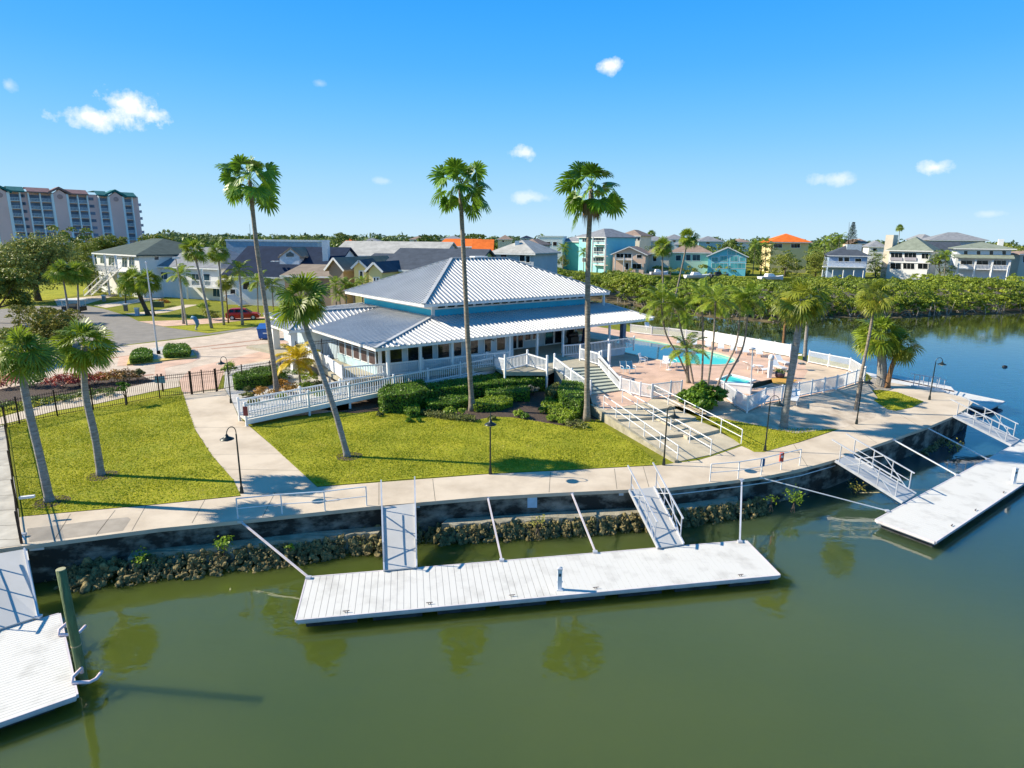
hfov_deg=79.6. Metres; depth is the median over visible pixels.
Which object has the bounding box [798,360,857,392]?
tan deck
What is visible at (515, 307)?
clubhouse
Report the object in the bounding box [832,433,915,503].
gangway
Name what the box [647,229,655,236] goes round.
skyline palm
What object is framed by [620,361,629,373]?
patio chair
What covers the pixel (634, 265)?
window
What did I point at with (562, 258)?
shoreline tree
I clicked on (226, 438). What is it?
gooseneck lamp
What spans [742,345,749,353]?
pool lounger
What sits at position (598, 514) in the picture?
footing ledge
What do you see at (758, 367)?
pool lounger
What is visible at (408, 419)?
shrub
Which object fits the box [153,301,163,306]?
utility box
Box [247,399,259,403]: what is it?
shrub
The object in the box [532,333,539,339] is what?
window
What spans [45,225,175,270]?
distant woodland
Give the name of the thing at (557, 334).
french door
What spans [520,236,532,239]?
house
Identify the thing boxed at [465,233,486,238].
shoreline tree
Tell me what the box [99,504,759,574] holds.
rock weed
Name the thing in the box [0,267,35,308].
broadleaf tree
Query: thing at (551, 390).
clipped hedge
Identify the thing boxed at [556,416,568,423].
shrub
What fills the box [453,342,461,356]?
window
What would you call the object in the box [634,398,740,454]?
stepped ramp
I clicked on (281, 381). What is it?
shrub
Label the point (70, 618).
timber piling
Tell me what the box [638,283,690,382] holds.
feather palm
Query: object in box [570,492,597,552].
standoff arm
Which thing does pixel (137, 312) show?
drive mailbox
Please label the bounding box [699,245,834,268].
distant woodland
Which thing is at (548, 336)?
french door
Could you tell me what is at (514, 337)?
french door
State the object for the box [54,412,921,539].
path joints
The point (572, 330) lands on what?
window
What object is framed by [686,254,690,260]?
window
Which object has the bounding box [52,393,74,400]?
shrub
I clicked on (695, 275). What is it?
motor boat
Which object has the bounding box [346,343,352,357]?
window
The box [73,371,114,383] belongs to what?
shrub
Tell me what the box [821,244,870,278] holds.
house
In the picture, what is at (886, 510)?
standoff arm
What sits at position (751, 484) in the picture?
water pipe
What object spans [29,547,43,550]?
wall bracket
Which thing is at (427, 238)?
shoreline tree
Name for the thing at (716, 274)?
motor boat
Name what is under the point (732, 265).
window
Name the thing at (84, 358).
fan palm
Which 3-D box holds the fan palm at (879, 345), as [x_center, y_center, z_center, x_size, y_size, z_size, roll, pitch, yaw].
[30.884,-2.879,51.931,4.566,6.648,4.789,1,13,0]
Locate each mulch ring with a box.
[32,495,70,507]
[86,470,119,480]
[337,452,362,460]
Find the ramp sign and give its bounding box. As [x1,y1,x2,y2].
[243,406,247,415]
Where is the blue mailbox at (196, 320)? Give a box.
[191,316,199,329]
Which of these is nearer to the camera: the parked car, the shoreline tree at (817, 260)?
the parked car
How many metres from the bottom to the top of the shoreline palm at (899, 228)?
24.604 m
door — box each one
[108,257,114,266]
[513,336,516,349]
[517,335,523,348]
[544,331,553,345]
[554,331,561,343]
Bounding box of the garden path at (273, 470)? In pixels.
[184,389,316,495]
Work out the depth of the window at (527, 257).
122.06 m
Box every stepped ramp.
[597,405,709,461]
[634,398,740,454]
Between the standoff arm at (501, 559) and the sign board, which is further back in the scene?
the sign board
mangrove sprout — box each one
[130,546,154,567]
[213,535,234,561]
[284,543,294,555]
[528,514,544,536]
[764,494,778,511]
[782,484,808,512]
[846,478,865,492]
[946,438,962,452]
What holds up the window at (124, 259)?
in the house at (153, 253)
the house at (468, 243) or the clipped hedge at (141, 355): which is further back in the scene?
the house at (468, 243)
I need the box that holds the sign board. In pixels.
[154,374,164,391]
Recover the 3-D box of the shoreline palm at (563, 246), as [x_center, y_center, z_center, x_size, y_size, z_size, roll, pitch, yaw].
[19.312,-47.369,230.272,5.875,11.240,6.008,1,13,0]
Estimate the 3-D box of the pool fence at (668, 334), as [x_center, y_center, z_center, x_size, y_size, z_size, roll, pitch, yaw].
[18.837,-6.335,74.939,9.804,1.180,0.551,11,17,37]
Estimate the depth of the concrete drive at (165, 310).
101.60 m
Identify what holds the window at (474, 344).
in the clubhouse
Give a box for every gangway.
[0,548,38,629]
[380,476,416,571]
[627,462,683,548]
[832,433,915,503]
[911,373,946,392]
[950,396,1019,445]
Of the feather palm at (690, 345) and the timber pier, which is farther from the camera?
the timber pier
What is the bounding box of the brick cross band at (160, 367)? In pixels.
[117,349,198,381]
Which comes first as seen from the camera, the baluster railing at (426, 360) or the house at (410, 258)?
the baluster railing at (426, 360)
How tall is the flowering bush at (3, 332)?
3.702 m
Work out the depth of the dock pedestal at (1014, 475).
34.86 m
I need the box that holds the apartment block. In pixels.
[0,186,143,263]
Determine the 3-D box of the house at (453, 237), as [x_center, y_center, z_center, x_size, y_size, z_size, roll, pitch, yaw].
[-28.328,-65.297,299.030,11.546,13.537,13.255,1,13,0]
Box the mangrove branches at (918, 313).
[600,294,1021,321]
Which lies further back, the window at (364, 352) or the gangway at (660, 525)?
the window at (364, 352)
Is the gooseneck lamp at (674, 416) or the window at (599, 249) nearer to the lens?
the gooseneck lamp at (674, 416)
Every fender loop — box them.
[57,622,86,635]
[71,666,103,684]
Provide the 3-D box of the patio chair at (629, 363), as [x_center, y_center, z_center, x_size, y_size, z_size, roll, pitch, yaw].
[10.487,-1.477,54.222,0.650,1.033,0.780,-4,14,-19]
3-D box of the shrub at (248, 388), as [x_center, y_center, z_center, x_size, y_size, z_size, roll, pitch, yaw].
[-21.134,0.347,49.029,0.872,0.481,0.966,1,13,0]
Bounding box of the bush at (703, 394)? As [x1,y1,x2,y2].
[675,380,728,410]
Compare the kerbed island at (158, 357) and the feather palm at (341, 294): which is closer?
the kerbed island at (158, 357)
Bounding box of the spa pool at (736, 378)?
[716,374,755,383]
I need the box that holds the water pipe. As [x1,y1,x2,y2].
[671,465,835,494]
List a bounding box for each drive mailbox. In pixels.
[122,303,127,310]
[134,308,139,315]
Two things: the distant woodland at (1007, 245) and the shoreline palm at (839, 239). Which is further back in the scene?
the distant woodland at (1007, 245)
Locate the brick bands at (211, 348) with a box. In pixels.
[111,339,267,375]
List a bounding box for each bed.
[0,374,152,403]
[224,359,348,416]
[320,373,596,426]
[659,383,877,432]
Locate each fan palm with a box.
[0,323,67,502]
[46,316,120,475]
[214,153,281,392]
[268,271,350,457]
[426,157,492,411]
[554,161,626,421]
[650,236,673,305]
[670,228,699,319]
[770,288,796,343]
[775,278,836,428]
[793,287,829,361]
[852,311,908,387]
[853,279,895,410]
[883,327,923,387]
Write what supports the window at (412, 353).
in the clubhouse
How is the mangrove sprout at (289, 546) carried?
on the rubble rocks
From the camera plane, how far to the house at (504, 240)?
321.60 m
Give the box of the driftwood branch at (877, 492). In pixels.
[859,492,897,503]
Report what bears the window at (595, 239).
in the house at (605, 243)
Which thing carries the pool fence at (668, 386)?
on the pool deck at (649, 371)
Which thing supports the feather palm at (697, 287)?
on the pool deck at (649, 371)
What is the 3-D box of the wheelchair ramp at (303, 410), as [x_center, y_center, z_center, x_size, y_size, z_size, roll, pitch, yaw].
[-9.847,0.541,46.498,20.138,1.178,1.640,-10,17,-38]
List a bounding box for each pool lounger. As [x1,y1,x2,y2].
[705,339,710,349]
[718,341,723,351]
[730,343,736,352]
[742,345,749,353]
[743,361,763,370]
[743,394,769,407]
[753,364,773,373]
[756,346,762,356]
[773,359,787,371]
[775,355,789,366]
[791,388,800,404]
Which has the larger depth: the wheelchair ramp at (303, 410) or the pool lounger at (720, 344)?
the pool lounger at (720, 344)
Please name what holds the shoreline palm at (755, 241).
on the ground at (216, 306)
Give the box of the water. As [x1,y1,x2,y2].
[0,280,1023,767]
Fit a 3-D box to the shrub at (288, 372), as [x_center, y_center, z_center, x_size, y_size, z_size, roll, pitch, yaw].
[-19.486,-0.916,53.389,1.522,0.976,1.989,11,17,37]
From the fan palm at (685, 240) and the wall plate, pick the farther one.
the fan palm at (685, 240)
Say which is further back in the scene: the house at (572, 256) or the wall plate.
the house at (572, 256)
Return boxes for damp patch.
[27,517,129,541]
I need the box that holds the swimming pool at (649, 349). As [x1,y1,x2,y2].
[613,337,736,364]
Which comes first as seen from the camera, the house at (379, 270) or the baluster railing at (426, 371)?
the baluster railing at (426, 371)
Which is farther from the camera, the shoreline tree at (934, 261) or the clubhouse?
the shoreline tree at (934, 261)
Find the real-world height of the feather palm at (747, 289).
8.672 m
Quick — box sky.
[0,0,1023,245]
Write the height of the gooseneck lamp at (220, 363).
3.522 m
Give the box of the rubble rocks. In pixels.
[44,436,954,593]
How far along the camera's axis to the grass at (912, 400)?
48.30 m
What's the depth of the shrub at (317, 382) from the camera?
49.67 m
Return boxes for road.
[0,305,257,350]
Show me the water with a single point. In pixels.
(854, 636)
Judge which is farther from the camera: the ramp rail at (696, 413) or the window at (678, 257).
the window at (678, 257)
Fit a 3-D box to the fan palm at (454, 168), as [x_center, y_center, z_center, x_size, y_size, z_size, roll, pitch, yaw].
[-3.510,-6.361,42.162,4.448,17.225,4.569,1,13,0]
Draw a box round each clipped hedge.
[129,347,153,364]
[162,342,191,358]
[232,365,279,389]
[377,378,428,413]
[403,402,420,417]
[420,409,476,421]
[424,394,468,411]
[425,372,545,398]
[473,394,513,411]
[483,384,530,401]
[540,395,578,420]
[544,382,559,399]
[556,379,583,418]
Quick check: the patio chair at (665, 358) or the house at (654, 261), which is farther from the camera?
the house at (654, 261)
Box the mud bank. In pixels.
[590,285,1023,322]
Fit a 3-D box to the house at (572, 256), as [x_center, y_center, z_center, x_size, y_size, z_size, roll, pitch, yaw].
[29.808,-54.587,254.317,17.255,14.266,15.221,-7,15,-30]
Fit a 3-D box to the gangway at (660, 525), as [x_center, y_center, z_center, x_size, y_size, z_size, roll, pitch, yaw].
[6.732,5.596,28.858,1.452,2.499,4.081,-2,14,-11]
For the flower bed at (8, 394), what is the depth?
49.30 m
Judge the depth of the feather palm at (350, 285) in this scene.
75.11 m
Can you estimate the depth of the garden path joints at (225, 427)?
39.58 m
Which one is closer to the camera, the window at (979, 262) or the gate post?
the gate post
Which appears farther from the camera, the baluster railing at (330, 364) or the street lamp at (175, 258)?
the street lamp at (175, 258)
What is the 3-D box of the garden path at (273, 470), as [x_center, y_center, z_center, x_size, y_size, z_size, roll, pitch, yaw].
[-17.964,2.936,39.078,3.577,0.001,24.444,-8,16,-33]
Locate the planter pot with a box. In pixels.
[773,368,787,377]
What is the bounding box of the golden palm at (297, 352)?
[275,341,320,385]
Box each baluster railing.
[237,352,483,420]
[243,357,493,425]
[306,346,344,393]
[341,350,509,384]
[493,349,547,388]
[553,353,591,394]
[562,335,634,357]
[579,344,602,368]
[598,351,621,390]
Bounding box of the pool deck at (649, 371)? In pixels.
[590,327,858,411]
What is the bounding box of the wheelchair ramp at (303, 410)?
[240,370,494,424]
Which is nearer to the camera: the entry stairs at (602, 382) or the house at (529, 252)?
the entry stairs at (602, 382)
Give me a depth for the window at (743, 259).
217.84 m
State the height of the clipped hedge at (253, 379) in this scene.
1.291 m
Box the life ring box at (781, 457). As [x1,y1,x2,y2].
[779,452,783,461]
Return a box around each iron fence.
[0,371,191,426]
[2,406,22,543]
[215,360,281,390]
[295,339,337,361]
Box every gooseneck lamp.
[217,356,231,402]
[220,426,243,493]
[484,413,496,474]
[662,406,679,465]
[763,395,784,451]
[855,375,873,423]
[928,357,945,399]
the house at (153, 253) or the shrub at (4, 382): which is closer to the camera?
the shrub at (4, 382)
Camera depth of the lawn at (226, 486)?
33.16 m
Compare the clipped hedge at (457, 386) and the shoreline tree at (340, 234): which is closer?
the clipped hedge at (457, 386)
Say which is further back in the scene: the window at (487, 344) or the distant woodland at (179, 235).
the distant woodland at (179, 235)
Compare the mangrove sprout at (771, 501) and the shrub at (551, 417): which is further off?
the shrub at (551, 417)
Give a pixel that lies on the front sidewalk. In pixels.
(134, 392)
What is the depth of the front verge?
43.48 m
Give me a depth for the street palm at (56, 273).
93.65 m
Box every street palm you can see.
[41,258,76,309]
[63,260,93,313]
[115,280,126,303]
[117,266,150,314]
[134,268,162,315]
[161,263,195,323]
[178,238,212,327]
[204,243,229,324]
[215,274,236,322]
[223,260,254,324]
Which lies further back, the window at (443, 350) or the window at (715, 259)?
the window at (715, 259)
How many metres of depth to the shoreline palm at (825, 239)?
228.71 m
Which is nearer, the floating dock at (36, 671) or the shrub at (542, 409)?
the floating dock at (36, 671)
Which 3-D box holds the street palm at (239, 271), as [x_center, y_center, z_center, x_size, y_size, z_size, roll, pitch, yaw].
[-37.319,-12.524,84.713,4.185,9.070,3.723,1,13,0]
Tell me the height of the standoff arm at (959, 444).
1.240 m
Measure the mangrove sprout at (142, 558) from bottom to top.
0.994 m
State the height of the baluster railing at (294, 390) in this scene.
2.526 m
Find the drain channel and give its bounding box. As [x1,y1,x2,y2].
[752,379,772,387]
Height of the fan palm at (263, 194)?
18.067 m
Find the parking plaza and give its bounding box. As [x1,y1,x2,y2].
[0,329,289,394]
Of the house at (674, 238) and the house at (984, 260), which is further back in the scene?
the house at (674, 238)
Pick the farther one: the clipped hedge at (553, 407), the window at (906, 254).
the window at (906, 254)
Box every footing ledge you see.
[128,526,381,569]
[442,496,737,538]
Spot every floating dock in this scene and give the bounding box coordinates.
[0,613,78,728]
[295,540,780,626]
[866,372,1004,412]
[875,439,1023,546]
[892,374,954,391]
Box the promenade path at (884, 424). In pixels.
[0,377,972,548]
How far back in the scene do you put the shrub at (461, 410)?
42.64 m
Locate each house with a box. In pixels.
[83,238,194,297]
[157,247,239,300]
[221,240,357,305]
[225,239,329,253]
[279,264,330,305]
[323,255,388,305]
[339,241,458,255]
[350,258,375,302]
[364,260,398,282]
[371,253,393,256]
[386,248,496,273]
[409,236,425,241]
[440,236,460,240]
[442,239,472,248]
[472,239,494,250]
[492,240,560,273]
[497,235,512,247]
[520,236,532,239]
[530,239,551,247]
[537,236,566,268]
[564,234,583,270]
[577,229,637,272]
[610,246,651,273]
[626,230,651,249]
[648,247,669,273]
[651,236,672,266]
[666,234,680,249]
[669,245,711,273]
[673,242,680,248]
[695,236,724,250]
[706,247,748,275]
[736,239,751,253]
[760,234,812,272]
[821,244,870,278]
[843,239,866,251]
[862,241,883,272]
[880,235,942,279]
[905,234,929,239]
[922,232,988,244]
[928,242,960,275]
[948,239,1016,279]
[1009,250,1023,280]
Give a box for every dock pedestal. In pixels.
[556,567,562,590]
[1009,467,1018,483]
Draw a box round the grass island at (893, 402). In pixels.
[872,390,922,410]
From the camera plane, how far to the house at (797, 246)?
245.34 m
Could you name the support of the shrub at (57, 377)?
on the flower bed at (8, 394)
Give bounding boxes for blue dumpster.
[256,323,267,339]
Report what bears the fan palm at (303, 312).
on the lawn at (522, 448)
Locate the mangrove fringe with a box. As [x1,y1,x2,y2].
[634,287,1023,318]
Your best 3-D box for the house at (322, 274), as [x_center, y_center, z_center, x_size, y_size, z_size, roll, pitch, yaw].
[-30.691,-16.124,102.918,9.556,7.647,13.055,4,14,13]
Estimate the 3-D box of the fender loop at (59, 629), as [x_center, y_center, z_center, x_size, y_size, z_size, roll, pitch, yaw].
[-15.057,8.380,21.052,0.729,0.267,0.578,1,13,0]
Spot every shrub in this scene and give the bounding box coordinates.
[0,375,18,387]
[0,399,32,410]
[17,373,47,385]
[21,395,56,404]
[39,373,78,387]
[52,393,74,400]
[62,372,97,385]
[69,389,96,397]
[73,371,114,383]
[91,386,115,395]
[93,369,126,382]
[110,368,143,380]
[129,368,145,380]
[158,298,169,304]
[196,302,210,311]
[202,310,221,319]
[221,360,236,373]
[239,391,254,396]
[243,385,253,390]
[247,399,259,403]
[252,386,275,395]
[272,378,290,385]
[279,368,297,378]
[279,381,298,392]
[296,381,314,390]
[297,371,317,381]
[313,380,322,388]
[376,411,384,415]
[405,417,413,421]
[443,406,457,415]
[458,408,465,413]
[487,415,496,419]
[513,409,523,416]
[520,412,529,418]
[528,384,539,394]
[538,407,547,412]
[546,414,556,420]
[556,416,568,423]
[565,418,589,428]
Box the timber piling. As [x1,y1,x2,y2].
[55,567,88,686]
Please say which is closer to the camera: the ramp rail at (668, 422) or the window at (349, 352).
the ramp rail at (668, 422)
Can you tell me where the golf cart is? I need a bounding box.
[58,298,87,311]
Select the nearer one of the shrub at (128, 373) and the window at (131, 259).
the shrub at (128, 373)
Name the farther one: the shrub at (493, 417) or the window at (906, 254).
the window at (906, 254)
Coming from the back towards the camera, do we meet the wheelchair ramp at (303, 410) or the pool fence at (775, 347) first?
the pool fence at (775, 347)
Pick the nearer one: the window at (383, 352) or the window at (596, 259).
the window at (383, 352)
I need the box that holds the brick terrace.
[590,391,650,409]
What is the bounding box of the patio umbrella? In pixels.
[581,328,584,342]
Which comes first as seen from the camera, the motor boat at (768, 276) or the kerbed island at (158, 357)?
the kerbed island at (158, 357)
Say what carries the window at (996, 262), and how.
in the house at (984, 260)
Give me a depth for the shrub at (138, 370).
51.86 m
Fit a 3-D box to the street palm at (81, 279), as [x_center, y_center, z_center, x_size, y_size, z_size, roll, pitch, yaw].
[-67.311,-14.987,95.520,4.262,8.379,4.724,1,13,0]
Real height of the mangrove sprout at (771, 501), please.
0.918 m
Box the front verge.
[0,395,81,415]
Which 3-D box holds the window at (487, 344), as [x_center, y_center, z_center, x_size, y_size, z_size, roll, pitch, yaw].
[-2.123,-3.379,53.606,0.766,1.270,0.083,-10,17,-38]
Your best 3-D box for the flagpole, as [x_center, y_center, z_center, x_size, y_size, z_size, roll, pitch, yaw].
[-36.483,-7.593,62.368,0.422,9.518,0.318,1,13,0]
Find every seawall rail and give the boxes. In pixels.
[235,486,366,518]
[709,449,801,481]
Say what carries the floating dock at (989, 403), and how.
on the water
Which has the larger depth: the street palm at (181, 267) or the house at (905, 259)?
the house at (905, 259)
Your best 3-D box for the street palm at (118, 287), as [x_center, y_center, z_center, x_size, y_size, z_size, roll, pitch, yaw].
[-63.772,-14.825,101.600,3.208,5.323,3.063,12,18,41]
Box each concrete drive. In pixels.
[55,294,119,305]
[95,297,163,307]
[126,305,194,315]
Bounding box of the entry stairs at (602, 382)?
[554,367,619,394]
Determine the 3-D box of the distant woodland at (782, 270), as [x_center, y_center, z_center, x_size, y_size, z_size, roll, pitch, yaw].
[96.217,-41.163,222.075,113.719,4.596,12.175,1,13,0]
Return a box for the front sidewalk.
[0,379,179,423]
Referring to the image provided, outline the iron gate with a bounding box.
[189,369,216,393]
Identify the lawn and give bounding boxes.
[0,283,87,304]
[8,396,239,515]
[253,411,657,485]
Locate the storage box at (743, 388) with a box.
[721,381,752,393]
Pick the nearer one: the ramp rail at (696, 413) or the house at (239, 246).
the ramp rail at (696, 413)
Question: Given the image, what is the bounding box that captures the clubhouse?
[246,256,654,388]
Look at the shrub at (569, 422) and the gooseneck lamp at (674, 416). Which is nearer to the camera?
the gooseneck lamp at (674, 416)
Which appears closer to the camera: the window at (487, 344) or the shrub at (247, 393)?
the shrub at (247, 393)
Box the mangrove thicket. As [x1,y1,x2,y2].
[557,267,1023,320]
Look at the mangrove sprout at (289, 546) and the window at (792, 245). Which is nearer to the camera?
the mangrove sprout at (289, 546)
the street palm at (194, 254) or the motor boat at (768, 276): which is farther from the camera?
the motor boat at (768, 276)
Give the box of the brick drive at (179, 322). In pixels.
[140,317,264,325]
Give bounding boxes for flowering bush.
[0,304,85,343]
[0,327,54,356]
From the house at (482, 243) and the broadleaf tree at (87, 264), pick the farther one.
the house at (482, 243)
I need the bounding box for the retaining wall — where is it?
[590,404,677,462]
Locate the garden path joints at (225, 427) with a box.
[194,427,251,469]
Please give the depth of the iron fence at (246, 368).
49.86 m
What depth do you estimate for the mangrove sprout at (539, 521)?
28.61 m
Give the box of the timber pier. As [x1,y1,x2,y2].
[643,272,670,279]
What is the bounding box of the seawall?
[0,377,972,582]
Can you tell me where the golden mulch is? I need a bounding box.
[771,376,796,384]
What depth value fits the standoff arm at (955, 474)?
37.23 m
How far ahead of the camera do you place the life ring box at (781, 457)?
33.01 m
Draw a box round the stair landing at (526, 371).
[496,365,553,375]
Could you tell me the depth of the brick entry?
56.41 m
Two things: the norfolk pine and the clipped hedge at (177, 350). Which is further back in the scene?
the norfolk pine
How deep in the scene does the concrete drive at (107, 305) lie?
113.08 m
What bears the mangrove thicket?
on the mud bank
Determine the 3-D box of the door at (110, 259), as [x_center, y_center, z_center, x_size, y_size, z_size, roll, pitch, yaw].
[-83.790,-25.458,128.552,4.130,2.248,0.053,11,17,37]
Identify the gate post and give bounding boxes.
[607,344,610,364]
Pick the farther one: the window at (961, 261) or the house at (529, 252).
the window at (961, 261)
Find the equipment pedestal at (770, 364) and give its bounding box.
[767,354,773,377]
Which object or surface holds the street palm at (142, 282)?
on the ground at (216, 306)
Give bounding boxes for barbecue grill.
[566,332,578,343]
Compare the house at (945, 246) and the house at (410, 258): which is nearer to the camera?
the house at (410, 258)
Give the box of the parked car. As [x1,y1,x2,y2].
[225,308,260,319]
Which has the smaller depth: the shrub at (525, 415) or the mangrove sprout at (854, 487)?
the mangrove sprout at (854, 487)
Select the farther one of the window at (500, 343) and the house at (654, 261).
the house at (654, 261)
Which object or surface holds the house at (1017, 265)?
on the ground at (216, 306)
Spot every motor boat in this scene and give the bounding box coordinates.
[650,269,667,273]
[683,272,709,277]
[710,272,728,277]
[757,273,783,279]
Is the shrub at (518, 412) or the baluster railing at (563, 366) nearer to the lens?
the shrub at (518, 412)
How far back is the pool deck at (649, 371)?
56.13 m
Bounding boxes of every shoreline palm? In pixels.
[557,242,570,268]
[578,247,585,270]
[746,238,763,273]
[760,237,773,272]
[818,236,833,256]
[831,232,846,247]
[896,224,903,243]
[936,249,955,275]
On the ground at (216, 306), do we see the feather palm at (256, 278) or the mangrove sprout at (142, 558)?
the feather palm at (256, 278)
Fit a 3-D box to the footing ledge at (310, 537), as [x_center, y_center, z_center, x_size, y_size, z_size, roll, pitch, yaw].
[-10.924,7.504,27.054,10.342,1.389,0.879,-2,14,-12]
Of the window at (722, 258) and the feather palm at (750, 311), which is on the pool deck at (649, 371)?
the feather palm at (750, 311)
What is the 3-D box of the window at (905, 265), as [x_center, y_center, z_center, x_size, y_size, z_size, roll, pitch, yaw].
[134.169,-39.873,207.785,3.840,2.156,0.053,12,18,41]
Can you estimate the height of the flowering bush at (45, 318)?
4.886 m
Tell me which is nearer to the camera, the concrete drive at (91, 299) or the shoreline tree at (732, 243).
the concrete drive at (91, 299)
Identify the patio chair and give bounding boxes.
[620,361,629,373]
[626,361,635,373]
[638,353,647,363]
[660,355,668,367]
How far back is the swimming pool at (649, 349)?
64.78 m
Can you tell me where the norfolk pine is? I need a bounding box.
[844,222,858,243]
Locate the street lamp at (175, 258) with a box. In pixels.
[172,257,187,324]
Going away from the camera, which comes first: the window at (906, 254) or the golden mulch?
the golden mulch
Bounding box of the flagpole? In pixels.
[145,261,160,353]
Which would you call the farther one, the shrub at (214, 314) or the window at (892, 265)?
the window at (892, 265)
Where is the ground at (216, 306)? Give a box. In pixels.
[0,246,1021,516]
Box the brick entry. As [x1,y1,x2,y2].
[179,338,287,392]
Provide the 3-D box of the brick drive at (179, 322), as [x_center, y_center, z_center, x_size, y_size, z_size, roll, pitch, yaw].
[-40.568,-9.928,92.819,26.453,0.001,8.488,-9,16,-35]
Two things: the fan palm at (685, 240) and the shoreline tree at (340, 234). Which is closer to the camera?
the fan palm at (685, 240)
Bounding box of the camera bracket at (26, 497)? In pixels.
[18,495,35,499]
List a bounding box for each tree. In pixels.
[0,230,86,300]
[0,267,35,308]
[65,242,100,285]
[70,261,113,294]
[89,234,128,250]
[115,381,129,405]
[330,232,357,243]
[416,234,439,241]
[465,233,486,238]
[557,255,568,267]
[715,239,744,249]
[748,243,776,274]
[768,250,802,276]
[800,245,826,275]
[823,232,848,249]
[867,250,886,278]
[925,250,956,276]
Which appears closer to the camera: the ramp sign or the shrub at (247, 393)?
the ramp sign
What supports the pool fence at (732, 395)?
on the pool deck at (649, 371)
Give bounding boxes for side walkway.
[0,425,20,546]
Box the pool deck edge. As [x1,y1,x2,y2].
[657,381,864,412]
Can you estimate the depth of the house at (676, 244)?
254.99 m
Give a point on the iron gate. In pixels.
(210, 371)
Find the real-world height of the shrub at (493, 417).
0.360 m
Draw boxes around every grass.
[0,387,182,425]
[168,319,272,332]
[709,417,835,451]
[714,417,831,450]
[873,389,919,408]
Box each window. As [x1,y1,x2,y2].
[122,257,127,267]
[129,257,134,267]
[161,271,167,279]
[191,273,198,284]
[203,273,209,285]
[212,289,219,296]
[230,289,235,294]
[242,281,249,289]
[339,340,345,354]
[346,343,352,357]
[353,345,359,359]
[360,347,367,362]
[368,349,374,363]
[375,351,385,366]
[389,349,402,364]
[407,347,418,362]
[421,345,432,358]
[437,343,449,357]
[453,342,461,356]
[470,340,478,354]
[484,339,490,352]
[496,337,504,350]
[519,255,524,261]
[524,334,530,340]
[525,255,529,262]
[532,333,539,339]
[565,329,574,336]
[576,328,582,335]
[593,257,603,262]
[594,238,603,241]
[594,247,603,253]
[616,253,631,258]
[632,263,641,268]
[675,255,680,260]
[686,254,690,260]
[692,254,700,260]
[711,257,717,261]
[711,263,727,268]
[720,256,727,261]
[727,250,735,254]
[730,256,737,261]
[730,263,745,268]
[739,257,745,261]
[773,244,781,247]
[791,244,799,247]
[855,258,861,262]
[890,252,902,260]
[890,263,901,269]
[903,263,914,269]
[904,252,916,260]
[917,263,927,268]
[921,253,928,258]
[960,260,972,265]
[976,260,988,265]
[993,260,1006,265]
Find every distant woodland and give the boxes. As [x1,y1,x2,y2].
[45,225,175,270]
[142,230,1023,250]
[167,235,372,247]
[169,236,1019,257]
[625,264,880,276]
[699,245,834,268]
[995,242,1023,250]
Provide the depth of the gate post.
56.88 m
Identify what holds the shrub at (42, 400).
on the front verge
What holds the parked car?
on the brick drive at (179, 322)
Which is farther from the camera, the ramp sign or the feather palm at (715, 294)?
the feather palm at (715, 294)
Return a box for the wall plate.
[527,497,536,507]
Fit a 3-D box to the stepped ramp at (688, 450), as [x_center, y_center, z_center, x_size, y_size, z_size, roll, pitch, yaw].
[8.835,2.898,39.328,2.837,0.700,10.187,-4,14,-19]
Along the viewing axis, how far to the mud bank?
124.80 m
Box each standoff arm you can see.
[21,532,42,618]
[237,521,311,578]
[487,497,503,561]
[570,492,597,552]
[737,478,743,542]
[759,477,889,511]
[893,439,958,475]
[928,428,989,459]
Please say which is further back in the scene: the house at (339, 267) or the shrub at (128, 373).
the house at (339, 267)
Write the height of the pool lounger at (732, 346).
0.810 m
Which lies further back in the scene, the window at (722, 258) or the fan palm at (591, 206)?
the window at (722, 258)
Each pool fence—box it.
[621,378,652,398]
[630,324,704,340]
[653,380,682,396]
[704,330,791,356]
[723,381,749,412]
[748,368,865,410]
[808,350,866,380]
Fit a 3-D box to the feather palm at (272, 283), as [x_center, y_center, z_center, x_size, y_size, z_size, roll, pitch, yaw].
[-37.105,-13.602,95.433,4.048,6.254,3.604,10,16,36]
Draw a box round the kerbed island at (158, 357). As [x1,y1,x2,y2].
[127,346,196,364]
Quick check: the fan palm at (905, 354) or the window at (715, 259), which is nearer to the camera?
the fan palm at (905, 354)
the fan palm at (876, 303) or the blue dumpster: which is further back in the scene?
the blue dumpster
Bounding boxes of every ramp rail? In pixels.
[603,395,678,458]
[622,389,711,455]
[652,385,742,443]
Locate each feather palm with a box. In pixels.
[241,270,272,311]
[259,276,284,311]
[326,276,346,304]
[329,289,348,304]
[334,277,357,303]
[343,279,359,302]
[353,275,370,302]
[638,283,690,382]
[654,291,699,383]
[661,332,709,382]
[672,313,697,330]
[677,278,722,379]
[693,284,739,384]
[714,286,764,390]
[725,283,775,382]
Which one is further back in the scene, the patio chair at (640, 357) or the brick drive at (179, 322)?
the brick drive at (179, 322)
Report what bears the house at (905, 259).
on the ground at (216, 306)
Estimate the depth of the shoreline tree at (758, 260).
229.42 m

